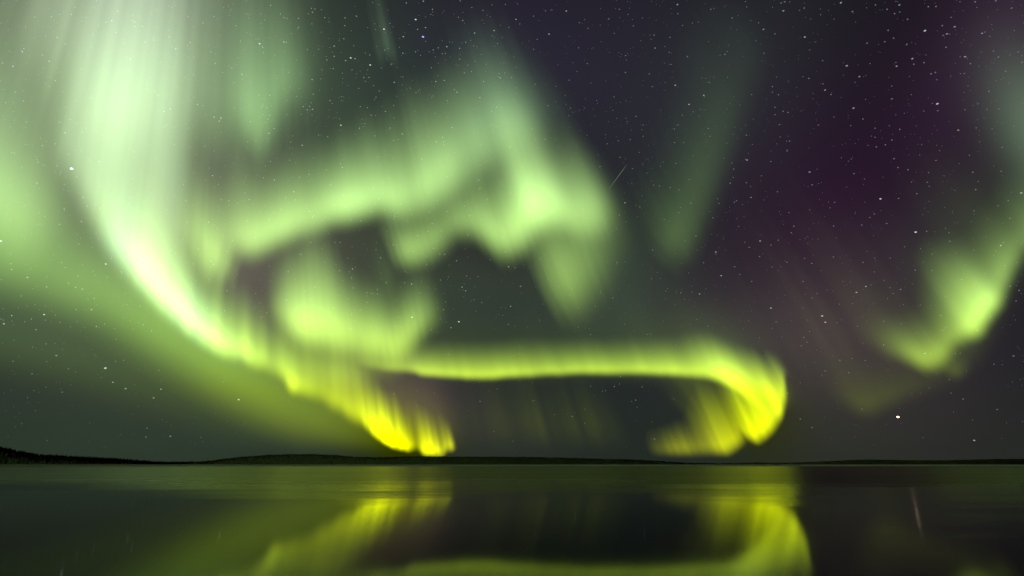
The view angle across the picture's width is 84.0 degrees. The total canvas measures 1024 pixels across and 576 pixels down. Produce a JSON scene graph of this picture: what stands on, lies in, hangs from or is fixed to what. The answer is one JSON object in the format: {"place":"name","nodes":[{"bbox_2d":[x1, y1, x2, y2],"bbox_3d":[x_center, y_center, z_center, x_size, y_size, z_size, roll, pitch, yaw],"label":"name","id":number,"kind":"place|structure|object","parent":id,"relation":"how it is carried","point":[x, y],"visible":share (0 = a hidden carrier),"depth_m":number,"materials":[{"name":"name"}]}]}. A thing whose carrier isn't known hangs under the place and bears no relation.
{"place":"outdoors","nodes":[
{"label":"outdoors","id":0,"kind":"place"},
{"bbox_2d":[0,451,181,465],"bbox_3d":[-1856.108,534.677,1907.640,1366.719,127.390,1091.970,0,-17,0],"label":"hills","id":1,"kind":"structure","parent":0,"point":[10,462],"depth_m":1936.99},
{"bbox_2d":[0,447,187,465],"bbox_3d":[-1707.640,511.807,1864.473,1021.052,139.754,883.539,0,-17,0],"label":"forest","id":2,"kind":"object","parent":1,"relation":"on","point":[33,456],"visible":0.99,"depth_m":2047.64,"materials":[{"name":"black plant"}]},
{"bbox_2d":[188,455,714,465],"bbox_3d":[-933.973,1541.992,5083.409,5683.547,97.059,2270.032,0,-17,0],"label":"hills","id":3,"kind":"structure","parent":0,"point":[421,462],"depth_m":4844.83,"materials":[{"name":"black"}]},
{"bbox_2d":[169,454,714,465],"bbox_3d":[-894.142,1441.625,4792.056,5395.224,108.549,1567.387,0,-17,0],"label":"forest","id":4,"kind":"object","parent":3,"relation":"on","point":[427,457],"visible":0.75,"depth_m":5059.77,"materials":[{"name":"black plant"}]},
{"bbox_2d":[0,466,1023,575],"bbox_3d":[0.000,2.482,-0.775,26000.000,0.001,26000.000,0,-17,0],"label":"water","id":5,"kind":"structure","parent":0,"point":[511,520],"depth_m":27.89,"materials":[{"name":"green liquid"}]},
{"bbox_2d":[0,0,1023,462],"label":"sky","id":6,"kind":"structure","parent":0,"point":[467,397],"materials":[{"name":"green"}]},
{"bbox_2d":[1,0,1023,442],"bbox_3d":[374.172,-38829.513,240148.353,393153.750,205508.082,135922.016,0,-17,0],"label":"faint stars","id":7,"kind":"object","parent":6,"relation":"in","point":[521,176],"visible":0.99,"depth_m":244064.59,"materials":[{"name":"white"}]},
{"bbox_2d":[704,459,1023,465],"bbox_3d":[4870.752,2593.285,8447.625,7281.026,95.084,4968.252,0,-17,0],"label":"hills","id":8,"kind":"structure","parent":0,"point":[983,462],"depth_m":7833.60,"materials":[{"name":"black"}]}
]}

